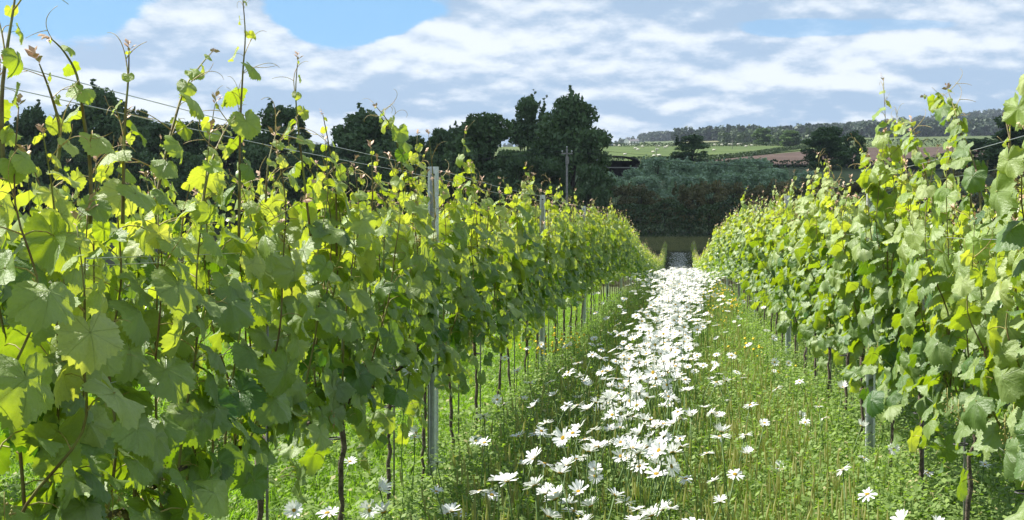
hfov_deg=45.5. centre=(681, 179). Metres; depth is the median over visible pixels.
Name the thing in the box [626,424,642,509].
daisy
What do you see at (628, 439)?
daisy
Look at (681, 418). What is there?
daisy
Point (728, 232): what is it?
grapevine
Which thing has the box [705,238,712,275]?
grapevine
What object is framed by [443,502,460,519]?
daisy
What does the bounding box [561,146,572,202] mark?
utility pole
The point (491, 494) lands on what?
daisy
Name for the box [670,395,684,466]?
daisy
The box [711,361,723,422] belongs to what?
daisy
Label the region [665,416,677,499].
daisy
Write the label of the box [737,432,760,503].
daisy
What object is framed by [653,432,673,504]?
daisy
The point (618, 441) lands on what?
daisy
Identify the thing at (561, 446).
daisy
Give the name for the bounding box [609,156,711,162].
hedgerow
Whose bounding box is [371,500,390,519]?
daisy
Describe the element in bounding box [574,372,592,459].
daisy
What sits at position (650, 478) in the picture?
daisy
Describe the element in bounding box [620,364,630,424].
daisy
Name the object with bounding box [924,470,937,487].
daisy
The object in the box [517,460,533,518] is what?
daisy
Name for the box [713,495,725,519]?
daisy
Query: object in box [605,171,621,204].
willow bush
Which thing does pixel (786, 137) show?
broadleaf tree
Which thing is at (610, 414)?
daisy
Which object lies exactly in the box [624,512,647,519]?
daisy
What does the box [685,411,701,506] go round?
daisy
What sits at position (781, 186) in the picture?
hawthorn bush
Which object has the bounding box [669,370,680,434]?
daisy
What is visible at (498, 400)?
daisy
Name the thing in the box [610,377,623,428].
daisy
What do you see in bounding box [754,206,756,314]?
vineyard post
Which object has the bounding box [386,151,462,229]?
bush
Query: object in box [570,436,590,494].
daisy
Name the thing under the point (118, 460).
grapevine
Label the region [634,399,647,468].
daisy
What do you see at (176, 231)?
grapevine
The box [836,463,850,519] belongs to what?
daisy
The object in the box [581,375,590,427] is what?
daisy
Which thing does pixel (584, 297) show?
vineyard post
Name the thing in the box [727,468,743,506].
daisy
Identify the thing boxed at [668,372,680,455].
daisy
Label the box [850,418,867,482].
daisy
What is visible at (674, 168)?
willow bush
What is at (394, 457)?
support rod
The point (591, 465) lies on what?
daisy
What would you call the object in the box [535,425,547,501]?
daisy
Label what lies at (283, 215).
grapevine
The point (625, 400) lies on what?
daisy
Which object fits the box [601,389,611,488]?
daisy
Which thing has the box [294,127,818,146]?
scrub
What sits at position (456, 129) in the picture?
broadleaf tree
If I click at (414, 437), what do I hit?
daisy
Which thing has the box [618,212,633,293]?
grapevine
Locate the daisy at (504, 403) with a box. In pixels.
[497,401,513,462]
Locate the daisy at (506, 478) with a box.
[494,472,518,519]
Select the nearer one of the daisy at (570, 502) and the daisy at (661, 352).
the daisy at (570, 502)
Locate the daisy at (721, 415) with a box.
[708,412,725,478]
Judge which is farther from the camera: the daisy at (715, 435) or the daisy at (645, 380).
the daisy at (645, 380)
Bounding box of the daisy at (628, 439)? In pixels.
[618,435,637,519]
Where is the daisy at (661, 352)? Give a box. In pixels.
[657,349,665,402]
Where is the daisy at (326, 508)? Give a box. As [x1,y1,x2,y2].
[323,506,338,519]
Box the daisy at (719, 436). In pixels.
[710,433,729,519]
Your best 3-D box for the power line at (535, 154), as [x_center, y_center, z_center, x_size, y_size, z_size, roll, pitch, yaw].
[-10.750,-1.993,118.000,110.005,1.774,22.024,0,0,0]
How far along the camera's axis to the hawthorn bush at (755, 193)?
139.29 m
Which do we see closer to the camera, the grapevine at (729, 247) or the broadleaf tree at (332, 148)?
the grapevine at (729, 247)
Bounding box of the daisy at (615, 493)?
[607,487,623,519]
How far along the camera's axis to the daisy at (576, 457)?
5.20 m
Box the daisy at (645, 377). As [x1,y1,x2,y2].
[640,374,649,441]
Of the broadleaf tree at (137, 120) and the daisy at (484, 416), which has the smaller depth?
the daisy at (484, 416)
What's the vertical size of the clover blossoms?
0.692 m
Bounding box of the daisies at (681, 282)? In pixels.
[501,252,791,418]
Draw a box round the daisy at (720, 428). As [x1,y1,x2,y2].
[715,422,730,519]
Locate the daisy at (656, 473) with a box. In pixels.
[644,465,667,519]
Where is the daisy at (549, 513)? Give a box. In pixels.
[540,507,560,519]
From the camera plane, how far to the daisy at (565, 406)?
6.09 m
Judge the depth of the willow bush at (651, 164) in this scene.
198.84 m
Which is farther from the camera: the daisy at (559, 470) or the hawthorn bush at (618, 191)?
the hawthorn bush at (618, 191)
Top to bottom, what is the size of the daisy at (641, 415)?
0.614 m
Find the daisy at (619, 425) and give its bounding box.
[605,421,626,463]
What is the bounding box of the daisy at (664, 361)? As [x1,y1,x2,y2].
[657,360,670,476]
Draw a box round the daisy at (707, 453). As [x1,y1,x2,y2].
[699,451,714,515]
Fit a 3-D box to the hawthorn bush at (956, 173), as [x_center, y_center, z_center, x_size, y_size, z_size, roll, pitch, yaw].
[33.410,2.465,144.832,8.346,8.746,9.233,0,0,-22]
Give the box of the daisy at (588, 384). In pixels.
[578,379,592,471]
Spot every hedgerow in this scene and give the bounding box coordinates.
[608,141,855,145]
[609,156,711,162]
[706,158,927,167]
[708,145,811,159]
[842,137,1022,146]
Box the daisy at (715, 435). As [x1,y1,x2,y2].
[714,411,736,483]
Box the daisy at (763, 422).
[754,419,769,477]
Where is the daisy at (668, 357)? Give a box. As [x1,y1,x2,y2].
[662,351,673,389]
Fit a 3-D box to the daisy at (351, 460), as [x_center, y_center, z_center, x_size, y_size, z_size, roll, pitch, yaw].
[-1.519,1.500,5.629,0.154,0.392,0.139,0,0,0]
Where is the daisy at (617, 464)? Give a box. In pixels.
[611,436,626,512]
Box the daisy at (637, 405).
[627,399,645,495]
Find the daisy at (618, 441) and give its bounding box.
[610,435,624,508]
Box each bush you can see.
[0,154,26,210]
[1,152,52,225]
[23,145,94,211]
[86,148,160,233]
[136,155,199,223]
[151,151,235,234]
[217,144,289,222]
[254,152,310,231]
[276,148,352,229]
[318,154,391,215]
[348,145,427,226]
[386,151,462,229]
[426,147,492,216]
[481,148,554,230]
[516,155,584,227]
[563,163,612,215]
[604,184,640,228]
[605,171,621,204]
[614,165,645,213]
[618,182,662,233]
[623,174,669,218]
[638,154,678,198]
[643,196,681,231]
[657,172,714,221]
[660,156,710,207]
[664,182,708,233]
[682,178,733,234]
[689,160,714,183]
[695,157,743,206]
[704,171,751,219]
[711,180,750,225]
[728,156,759,206]
[739,182,776,217]
[748,154,775,209]
[752,166,802,197]
[762,178,804,224]
[779,169,831,198]
[790,176,846,207]
[841,176,891,216]
[886,171,952,223]
[927,168,990,224]
[972,160,1023,220]
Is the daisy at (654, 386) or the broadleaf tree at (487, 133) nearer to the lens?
the daisy at (654, 386)
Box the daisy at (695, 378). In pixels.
[688,352,697,420]
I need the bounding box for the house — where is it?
[629,138,638,144]
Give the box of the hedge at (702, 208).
[461,197,1012,238]
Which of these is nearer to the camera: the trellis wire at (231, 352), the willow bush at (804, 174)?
the trellis wire at (231, 352)
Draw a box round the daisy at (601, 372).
[590,367,607,431]
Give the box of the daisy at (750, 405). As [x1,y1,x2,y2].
[742,402,760,489]
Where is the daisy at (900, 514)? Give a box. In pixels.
[890,509,907,519]
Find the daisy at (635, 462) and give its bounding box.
[623,459,644,518]
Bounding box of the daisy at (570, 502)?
[563,497,576,519]
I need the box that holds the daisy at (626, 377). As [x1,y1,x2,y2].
[621,365,630,434]
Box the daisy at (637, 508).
[629,506,643,515]
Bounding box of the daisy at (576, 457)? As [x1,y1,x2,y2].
[570,454,582,517]
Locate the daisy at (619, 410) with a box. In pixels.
[614,407,629,483]
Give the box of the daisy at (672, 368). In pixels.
[665,351,677,403]
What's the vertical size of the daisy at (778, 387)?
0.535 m
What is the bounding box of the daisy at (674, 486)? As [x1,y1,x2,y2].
[674,459,679,519]
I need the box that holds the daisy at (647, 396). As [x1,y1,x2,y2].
[644,392,656,458]
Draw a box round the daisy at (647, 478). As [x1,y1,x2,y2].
[642,455,652,517]
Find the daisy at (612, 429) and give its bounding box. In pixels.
[592,426,617,501]
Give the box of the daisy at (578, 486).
[568,479,588,514]
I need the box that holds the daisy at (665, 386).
[662,380,672,430]
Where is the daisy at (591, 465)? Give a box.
[587,460,602,513]
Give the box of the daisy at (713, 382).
[702,380,723,447]
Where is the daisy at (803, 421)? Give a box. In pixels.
[799,417,809,443]
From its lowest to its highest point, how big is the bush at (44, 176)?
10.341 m
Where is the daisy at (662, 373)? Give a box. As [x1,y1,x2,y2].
[659,371,664,428]
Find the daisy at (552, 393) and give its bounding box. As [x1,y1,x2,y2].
[549,389,572,478]
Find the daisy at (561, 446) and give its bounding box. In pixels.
[560,445,568,481]
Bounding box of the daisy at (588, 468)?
[579,442,600,516]
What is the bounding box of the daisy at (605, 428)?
[603,423,613,507]
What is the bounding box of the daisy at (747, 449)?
[731,445,753,486]
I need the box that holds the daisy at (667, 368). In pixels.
[659,362,671,431]
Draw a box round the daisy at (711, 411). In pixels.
[704,408,714,490]
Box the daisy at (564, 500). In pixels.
[559,494,572,517]
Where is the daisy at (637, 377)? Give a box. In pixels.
[631,369,652,438]
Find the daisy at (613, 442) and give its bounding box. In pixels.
[606,437,626,518]
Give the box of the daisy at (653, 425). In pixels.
[646,420,657,438]
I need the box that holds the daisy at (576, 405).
[569,402,586,505]
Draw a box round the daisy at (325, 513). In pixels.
[316,509,337,519]
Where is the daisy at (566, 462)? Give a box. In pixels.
[557,457,573,519]
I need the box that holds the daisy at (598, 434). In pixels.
[590,416,607,470]
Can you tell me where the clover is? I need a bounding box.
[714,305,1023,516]
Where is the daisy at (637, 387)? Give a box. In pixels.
[630,383,650,465]
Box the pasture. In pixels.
[600,146,814,160]
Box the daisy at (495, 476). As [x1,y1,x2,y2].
[488,473,506,519]
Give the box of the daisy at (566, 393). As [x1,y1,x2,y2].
[558,369,570,458]
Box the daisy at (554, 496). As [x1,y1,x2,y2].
[543,488,563,519]
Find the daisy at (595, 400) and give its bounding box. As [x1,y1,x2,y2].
[590,396,600,459]
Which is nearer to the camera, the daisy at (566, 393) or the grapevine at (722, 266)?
the daisy at (566, 393)
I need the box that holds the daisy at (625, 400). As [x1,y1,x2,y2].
[622,396,626,475]
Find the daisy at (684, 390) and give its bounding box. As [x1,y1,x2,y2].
[680,386,690,464]
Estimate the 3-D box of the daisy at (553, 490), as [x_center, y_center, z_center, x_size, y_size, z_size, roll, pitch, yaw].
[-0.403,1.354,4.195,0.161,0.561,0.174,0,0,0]
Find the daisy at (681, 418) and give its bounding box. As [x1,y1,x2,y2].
[674,415,686,444]
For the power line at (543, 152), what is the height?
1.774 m
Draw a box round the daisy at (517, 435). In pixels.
[512,430,533,519]
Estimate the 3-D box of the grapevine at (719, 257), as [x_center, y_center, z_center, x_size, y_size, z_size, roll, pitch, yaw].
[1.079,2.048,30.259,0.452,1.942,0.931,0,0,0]
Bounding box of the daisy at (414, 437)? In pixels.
[407,435,425,504]
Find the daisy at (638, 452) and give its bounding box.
[625,443,647,519]
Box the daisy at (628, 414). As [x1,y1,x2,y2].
[621,411,639,513]
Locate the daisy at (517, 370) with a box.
[505,366,522,429]
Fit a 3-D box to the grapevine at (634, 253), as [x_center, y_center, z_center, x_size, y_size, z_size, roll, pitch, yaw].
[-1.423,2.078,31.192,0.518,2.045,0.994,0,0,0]
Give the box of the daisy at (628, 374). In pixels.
[621,370,636,506]
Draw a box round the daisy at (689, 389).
[684,387,699,458]
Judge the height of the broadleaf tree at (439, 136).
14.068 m
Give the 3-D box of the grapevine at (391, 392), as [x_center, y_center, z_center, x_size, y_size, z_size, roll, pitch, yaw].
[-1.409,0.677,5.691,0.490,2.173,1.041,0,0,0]
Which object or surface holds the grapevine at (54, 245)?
on the ground at (847, 172)
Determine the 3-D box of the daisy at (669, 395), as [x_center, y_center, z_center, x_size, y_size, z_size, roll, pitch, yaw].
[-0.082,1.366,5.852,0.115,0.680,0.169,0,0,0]
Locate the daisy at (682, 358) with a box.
[677,354,687,435]
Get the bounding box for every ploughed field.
[711,151,829,164]
[846,147,983,165]
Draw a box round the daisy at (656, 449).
[647,439,668,515]
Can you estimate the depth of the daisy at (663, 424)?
5.28 m
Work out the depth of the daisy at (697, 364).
7.85 m
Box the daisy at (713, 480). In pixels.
[707,475,723,519]
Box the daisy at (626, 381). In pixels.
[623,379,631,436]
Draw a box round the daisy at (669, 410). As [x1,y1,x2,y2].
[659,389,674,482]
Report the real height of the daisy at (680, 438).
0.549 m
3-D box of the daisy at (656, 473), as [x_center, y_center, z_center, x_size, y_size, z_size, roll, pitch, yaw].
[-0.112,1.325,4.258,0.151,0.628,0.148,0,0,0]
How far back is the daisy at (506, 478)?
3.85 m
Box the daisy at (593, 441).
[586,439,607,519]
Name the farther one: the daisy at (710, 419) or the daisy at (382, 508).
the daisy at (710, 419)
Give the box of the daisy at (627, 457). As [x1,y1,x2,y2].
[612,455,632,500]
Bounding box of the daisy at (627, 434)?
[623,413,634,480]
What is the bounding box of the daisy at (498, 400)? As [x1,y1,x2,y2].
[492,394,505,425]
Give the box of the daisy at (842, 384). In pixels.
[832,380,847,450]
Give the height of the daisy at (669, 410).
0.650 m
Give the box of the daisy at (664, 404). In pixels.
[658,399,670,476]
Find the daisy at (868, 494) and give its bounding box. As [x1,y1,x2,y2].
[858,487,876,513]
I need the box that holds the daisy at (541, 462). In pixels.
[538,460,551,519]
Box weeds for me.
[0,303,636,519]
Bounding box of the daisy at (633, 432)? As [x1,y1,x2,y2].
[624,430,638,497]
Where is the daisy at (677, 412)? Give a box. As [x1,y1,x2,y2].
[668,407,687,519]
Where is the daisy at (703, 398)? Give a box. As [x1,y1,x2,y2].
[697,376,715,437]
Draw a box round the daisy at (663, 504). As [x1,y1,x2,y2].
[655,499,672,518]
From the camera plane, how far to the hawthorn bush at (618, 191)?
144.44 m
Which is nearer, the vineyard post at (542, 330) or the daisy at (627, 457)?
the daisy at (627, 457)
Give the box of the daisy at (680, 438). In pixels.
[674,435,690,503]
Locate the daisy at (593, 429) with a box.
[586,426,599,500]
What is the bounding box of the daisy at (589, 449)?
[580,443,597,510]
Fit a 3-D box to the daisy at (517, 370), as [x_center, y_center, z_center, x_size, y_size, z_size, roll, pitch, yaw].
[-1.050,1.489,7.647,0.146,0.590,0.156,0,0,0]
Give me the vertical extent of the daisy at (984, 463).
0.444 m
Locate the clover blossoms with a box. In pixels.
[706,330,981,509]
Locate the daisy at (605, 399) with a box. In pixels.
[599,395,613,489]
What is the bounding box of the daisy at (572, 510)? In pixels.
[561,507,585,519]
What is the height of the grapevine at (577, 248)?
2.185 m
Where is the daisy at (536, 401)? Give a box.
[532,399,545,462]
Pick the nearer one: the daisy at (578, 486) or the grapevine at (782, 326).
the daisy at (578, 486)
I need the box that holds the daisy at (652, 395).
[648,366,665,442]
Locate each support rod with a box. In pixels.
[266,324,268,519]
[341,339,343,519]
[393,367,394,514]
[427,384,428,483]
[458,318,458,447]
[480,343,480,434]
[514,324,514,400]
[527,320,527,387]
[548,306,548,355]
[557,307,557,354]
[922,299,923,495]
[963,348,965,519]
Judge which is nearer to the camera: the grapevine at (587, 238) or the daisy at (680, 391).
the daisy at (680, 391)
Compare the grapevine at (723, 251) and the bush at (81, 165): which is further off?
the bush at (81, 165)
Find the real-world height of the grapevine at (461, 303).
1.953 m
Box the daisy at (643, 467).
[630,459,648,507]
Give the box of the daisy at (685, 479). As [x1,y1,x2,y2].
[671,475,692,515]
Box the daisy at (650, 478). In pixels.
[642,442,653,519]
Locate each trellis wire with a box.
[0,61,638,241]
[5,87,594,213]
[14,240,490,260]
[79,242,496,266]
[81,291,451,390]
[748,136,1022,212]
[762,169,996,214]
[768,233,995,239]
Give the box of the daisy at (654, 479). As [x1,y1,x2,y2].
[646,445,666,519]
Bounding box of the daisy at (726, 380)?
[717,375,732,432]
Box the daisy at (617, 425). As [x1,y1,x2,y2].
[611,406,625,484]
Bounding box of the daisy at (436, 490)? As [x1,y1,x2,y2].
[429,486,443,519]
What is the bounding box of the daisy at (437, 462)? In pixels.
[430,461,453,518]
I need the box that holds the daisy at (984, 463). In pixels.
[979,460,992,517]
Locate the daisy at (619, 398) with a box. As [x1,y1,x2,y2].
[617,394,628,470]
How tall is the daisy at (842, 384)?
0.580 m
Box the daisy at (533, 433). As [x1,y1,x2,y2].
[530,428,541,470]
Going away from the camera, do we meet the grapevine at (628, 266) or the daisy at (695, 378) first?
the daisy at (695, 378)
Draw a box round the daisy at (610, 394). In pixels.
[601,391,624,507]
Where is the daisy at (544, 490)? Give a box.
[536,482,552,519]
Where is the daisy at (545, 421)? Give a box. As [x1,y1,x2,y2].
[539,419,553,501]
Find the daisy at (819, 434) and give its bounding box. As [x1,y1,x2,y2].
[815,417,829,460]
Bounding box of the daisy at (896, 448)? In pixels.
[882,443,902,486]
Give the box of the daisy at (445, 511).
[439,503,450,519]
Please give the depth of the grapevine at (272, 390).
3.82 m
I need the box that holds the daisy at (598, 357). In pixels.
[595,355,607,434]
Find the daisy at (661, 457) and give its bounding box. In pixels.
[654,435,667,513]
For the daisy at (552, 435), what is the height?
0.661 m
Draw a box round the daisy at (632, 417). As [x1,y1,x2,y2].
[621,413,638,513]
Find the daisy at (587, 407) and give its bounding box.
[567,402,593,479]
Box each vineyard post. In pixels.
[427,167,438,475]
[539,195,545,370]
[582,206,585,328]
[606,214,608,300]
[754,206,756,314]
[785,196,790,357]
[865,169,875,458]
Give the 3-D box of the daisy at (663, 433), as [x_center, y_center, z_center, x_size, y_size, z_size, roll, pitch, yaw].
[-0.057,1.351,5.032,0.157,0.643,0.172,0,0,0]
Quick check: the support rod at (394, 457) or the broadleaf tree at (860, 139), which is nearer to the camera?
the support rod at (394, 457)
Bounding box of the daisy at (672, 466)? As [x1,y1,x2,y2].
[655,455,678,519]
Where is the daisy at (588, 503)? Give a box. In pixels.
[581,496,598,514]
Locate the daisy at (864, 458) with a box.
[858,455,870,508]
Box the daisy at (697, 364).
[694,363,703,409]
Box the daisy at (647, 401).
[644,375,652,429]
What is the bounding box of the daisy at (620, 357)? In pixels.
[609,355,621,407]
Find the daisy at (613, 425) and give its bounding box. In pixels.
[602,402,617,478]
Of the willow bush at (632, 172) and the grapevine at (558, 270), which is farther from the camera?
the willow bush at (632, 172)
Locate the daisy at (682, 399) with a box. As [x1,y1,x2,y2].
[672,373,686,448]
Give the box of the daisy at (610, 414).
[605,408,626,503]
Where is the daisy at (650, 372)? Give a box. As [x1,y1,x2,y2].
[644,364,667,481]
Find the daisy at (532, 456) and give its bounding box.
[518,447,540,519]
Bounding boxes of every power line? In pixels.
[31,151,990,168]
[38,151,996,168]
[39,147,997,164]
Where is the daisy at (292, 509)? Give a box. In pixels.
[283,500,302,519]
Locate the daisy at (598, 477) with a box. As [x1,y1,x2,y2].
[588,467,602,519]
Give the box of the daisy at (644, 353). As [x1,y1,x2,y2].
[640,347,659,426]
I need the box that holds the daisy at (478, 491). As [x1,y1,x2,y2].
[469,489,487,519]
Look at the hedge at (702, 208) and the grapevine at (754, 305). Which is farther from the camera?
the hedge at (702, 208)
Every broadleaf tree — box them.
[0,121,26,176]
[12,99,57,216]
[50,115,92,167]
[61,78,150,228]
[121,106,153,126]
[129,119,197,224]
[169,120,203,160]
[194,124,265,224]
[230,132,264,211]
[242,98,320,218]
[299,144,355,212]
[319,102,414,229]
[406,135,433,215]
[426,125,461,219]
[443,111,524,231]
[450,121,500,219]
[508,89,548,196]
[526,85,616,211]
[665,156,682,167]
[669,132,710,162]
[751,128,771,144]
[779,130,801,145]
[800,126,852,169]
[837,131,867,168]
[888,157,950,169]
[932,137,996,172]
[976,115,1023,169]
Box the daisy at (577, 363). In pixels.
[566,362,583,411]
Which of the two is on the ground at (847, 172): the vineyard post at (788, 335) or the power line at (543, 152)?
the vineyard post at (788, 335)
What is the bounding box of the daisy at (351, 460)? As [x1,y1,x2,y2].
[344,456,360,519]
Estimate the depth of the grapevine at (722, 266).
28.53 m
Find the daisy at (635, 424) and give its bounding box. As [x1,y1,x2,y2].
[630,389,639,502]
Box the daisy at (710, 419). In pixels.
[701,404,719,470]
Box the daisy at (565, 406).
[550,401,575,476]
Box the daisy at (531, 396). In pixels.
[524,380,541,443]
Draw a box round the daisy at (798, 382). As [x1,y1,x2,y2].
[795,379,810,448]
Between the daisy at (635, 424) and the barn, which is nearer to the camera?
the daisy at (635, 424)
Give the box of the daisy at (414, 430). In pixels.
[408,425,433,508]
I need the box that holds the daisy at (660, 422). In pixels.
[645,419,673,511]
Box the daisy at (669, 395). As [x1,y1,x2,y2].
[663,390,674,468]
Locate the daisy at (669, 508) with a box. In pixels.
[662,505,678,519]
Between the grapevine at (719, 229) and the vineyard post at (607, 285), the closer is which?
the vineyard post at (607, 285)
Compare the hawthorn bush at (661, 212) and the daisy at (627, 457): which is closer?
the daisy at (627, 457)
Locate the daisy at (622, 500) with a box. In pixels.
[615,496,634,519]
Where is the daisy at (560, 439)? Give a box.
[552,426,575,517]
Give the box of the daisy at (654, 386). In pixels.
[641,383,660,443]
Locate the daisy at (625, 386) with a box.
[618,383,627,429]
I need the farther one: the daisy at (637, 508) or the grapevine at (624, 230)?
the grapevine at (624, 230)
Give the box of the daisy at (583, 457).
[577,454,598,515]
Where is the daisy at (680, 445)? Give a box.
[674,441,697,519]
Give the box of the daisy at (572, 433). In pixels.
[565,427,589,519]
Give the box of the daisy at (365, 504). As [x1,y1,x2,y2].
[359,499,378,518]
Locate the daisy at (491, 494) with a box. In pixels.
[482,488,499,507]
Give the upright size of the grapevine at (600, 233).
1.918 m
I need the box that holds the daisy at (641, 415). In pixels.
[632,412,649,498]
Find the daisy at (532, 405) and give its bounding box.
[523,402,535,487]
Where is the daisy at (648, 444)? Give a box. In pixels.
[641,437,662,519]
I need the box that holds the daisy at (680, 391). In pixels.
[677,373,687,435]
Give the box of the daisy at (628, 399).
[616,393,633,478]
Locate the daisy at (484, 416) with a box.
[478,413,490,490]
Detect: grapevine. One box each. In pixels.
[0,0,146,519]
[0,180,20,324]
[7,144,116,354]
[15,6,254,519]
[59,149,161,346]
[142,135,216,352]
[180,0,347,519]
[183,193,248,374]
[226,143,282,331]
[257,109,423,519]
[270,175,308,271]
[289,197,342,293]
[321,89,437,518]
[323,184,358,294]
[367,182,402,263]
[367,223,392,296]
[371,129,460,480]
[438,160,492,451]
[452,121,523,433]
[479,182,533,412]
[488,162,540,395]
[506,172,545,384]
[518,172,560,375]
[534,186,571,352]
[535,185,565,357]
[552,200,582,345]
[554,179,586,337]
[559,195,591,334]
[570,200,600,331]
[579,206,604,322]
[583,199,603,296]
[589,210,609,317]
[591,200,610,313]
[599,211,617,306]
[600,207,614,308]
[601,203,621,301]
[603,198,627,299]
[609,210,626,296]
[611,210,623,299]
[614,217,626,294]
[615,212,630,294]
[616,212,629,293]
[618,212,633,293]
[622,226,632,289]
[625,210,633,293]
[626,237,636,284]
[628,216,636,291]
[629,237,638,279]
[632,223,639,282]
[632,232,639,281]
[635,238,642,278]
[635,247,644,284]
[638,236,645,286]
[638,242,644,282]
[638,243,646,283]
[639,250,647,284]
[644,244,650,279]
[703,255,711,282]
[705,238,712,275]
[707,247,711,278]
[708,239,715,276]
[711,224,720,283]
[712,223,722,281]
[713,223,723,279]
[715,219,731,290]
[715,230,725,286]
[719,215,735,291]
[719,216,732,287]
[721,218,736,294]
[724,210,737,294]
[724,212,734,289]
[725,200,745,281]
[726,204,750,299]
[728,210,740,300]
[728,213,743,303]
[730,196,753,307]
[735,185,761,312]
[737,208,752,299]
[741,191,768,316]
[744,196,778,326]
[744,198,766,322]
[748,179,797,330]
[750,188,784,335]
[756,199,781,333]
[757,179,794,347]
[773,170,802,370]
[783,183,814,382]
[785,148,833,389]
[791,170,849,401]
[803,156,862,409]
[818,153,881,441]
[845,76,934,482]
[862,115,987,511]
[887,76,1023,519]
[919,201,943,258]
[920,198,931,310]
[935,209,960,275]
[942,114,1023,519]
[944,196,980,250]
[960,194,995,262]
[980,211,1000,300]
[985,74,1023,519]
[1017,187,1023,214]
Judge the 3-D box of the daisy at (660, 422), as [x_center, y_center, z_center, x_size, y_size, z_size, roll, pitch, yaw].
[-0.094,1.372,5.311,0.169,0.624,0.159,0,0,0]
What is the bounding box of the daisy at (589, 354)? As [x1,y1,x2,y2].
[577,351,596,438]
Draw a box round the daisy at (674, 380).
[670,378,684,434]
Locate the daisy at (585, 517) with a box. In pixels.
[575,514,593,519]
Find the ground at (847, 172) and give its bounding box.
[3,118,1022,518]
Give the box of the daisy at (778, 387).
[758,385,783,441]
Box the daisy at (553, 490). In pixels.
[544,484,561,519]
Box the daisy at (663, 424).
[655,421,672,502]
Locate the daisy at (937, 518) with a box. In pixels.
[931,515,944,519]
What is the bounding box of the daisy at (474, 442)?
[469,435,485,460]
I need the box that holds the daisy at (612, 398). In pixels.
[607,396,622,508]
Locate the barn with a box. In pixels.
[597,156,639,181]
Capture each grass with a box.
[0,291,1023,519]
[350,287,1004,519]
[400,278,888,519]
[602,236,737,286]
[639,235,712,251]
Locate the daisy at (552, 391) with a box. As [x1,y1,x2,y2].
[545,380,558,422]
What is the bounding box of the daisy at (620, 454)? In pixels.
[612,449,634,515]
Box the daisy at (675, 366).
[671,363,682,420]
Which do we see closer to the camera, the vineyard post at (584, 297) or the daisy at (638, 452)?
the daisy at (638, 452)
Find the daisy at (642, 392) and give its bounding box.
[629,385,646,427]
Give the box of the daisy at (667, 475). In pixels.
[659,449,682,519]
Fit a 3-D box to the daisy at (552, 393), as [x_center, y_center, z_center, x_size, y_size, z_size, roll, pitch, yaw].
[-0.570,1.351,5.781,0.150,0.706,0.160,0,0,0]
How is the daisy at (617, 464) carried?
on the ground at (847, 172)
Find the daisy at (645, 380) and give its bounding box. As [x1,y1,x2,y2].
[643,375,653,435]
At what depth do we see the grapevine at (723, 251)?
26.65 m
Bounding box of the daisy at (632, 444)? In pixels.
[621,439,641,519]
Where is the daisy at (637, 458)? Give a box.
[625,434,646,507]
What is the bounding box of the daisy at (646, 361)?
[640,359,650,409]
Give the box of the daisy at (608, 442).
[601,439,616,515]
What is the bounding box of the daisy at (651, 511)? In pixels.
[640,503,660,519]
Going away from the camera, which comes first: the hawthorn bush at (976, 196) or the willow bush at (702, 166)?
the hawthorn bush at (976, 196)
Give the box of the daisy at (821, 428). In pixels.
[814,406,823,471]
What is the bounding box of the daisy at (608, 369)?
[598,365,612,458]
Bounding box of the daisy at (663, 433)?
[649,426,668,517]
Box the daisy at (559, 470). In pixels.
[550,464,571,519]
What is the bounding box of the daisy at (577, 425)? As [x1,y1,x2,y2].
[570,420,584,517]
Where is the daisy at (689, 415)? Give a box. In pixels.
[684,408,697,491]
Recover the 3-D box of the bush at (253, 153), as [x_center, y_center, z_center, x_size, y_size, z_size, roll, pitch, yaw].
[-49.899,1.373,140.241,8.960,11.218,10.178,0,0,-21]
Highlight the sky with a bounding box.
[0,0,1023,146]
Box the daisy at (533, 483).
[523,475,543,519]
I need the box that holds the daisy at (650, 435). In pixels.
[646,431,654,506]
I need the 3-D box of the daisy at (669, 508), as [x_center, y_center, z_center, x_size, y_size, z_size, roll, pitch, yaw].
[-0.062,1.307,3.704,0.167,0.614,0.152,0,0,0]
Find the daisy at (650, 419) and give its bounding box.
[642,415,657,510]
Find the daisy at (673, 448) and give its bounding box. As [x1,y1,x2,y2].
[653,442,678,508]
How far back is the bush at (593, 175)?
134.02 m
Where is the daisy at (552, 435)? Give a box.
[530,431,562,519]
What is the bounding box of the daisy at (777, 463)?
[771,460,783,472]
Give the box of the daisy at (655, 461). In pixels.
[650,458,666,519]
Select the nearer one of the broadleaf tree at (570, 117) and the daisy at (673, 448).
the daisy at (673, 448)
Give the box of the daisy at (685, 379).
[680,376,693,443]
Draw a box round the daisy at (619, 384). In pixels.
[614,382,622,413]
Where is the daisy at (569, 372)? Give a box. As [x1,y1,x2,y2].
[562,368,585,461]
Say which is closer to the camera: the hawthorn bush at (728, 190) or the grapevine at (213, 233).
the grapevine at (213, 233)
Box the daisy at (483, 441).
[477,436,490,519]
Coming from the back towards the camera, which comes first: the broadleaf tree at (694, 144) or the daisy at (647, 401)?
the broadleaf tree at (694, 144)
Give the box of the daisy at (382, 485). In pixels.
[378,476,391,519]
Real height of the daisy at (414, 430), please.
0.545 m
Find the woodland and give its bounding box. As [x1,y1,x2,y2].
[640,108,1004,142]
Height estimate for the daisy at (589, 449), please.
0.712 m
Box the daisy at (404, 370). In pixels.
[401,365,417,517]
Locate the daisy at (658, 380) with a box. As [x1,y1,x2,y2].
[649,372,662,439]
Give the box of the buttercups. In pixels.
[519,280,796,376]
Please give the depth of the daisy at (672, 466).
3.58 m
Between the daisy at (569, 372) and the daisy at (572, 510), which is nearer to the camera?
the daisy at (572, 510)
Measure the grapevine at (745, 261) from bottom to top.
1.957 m

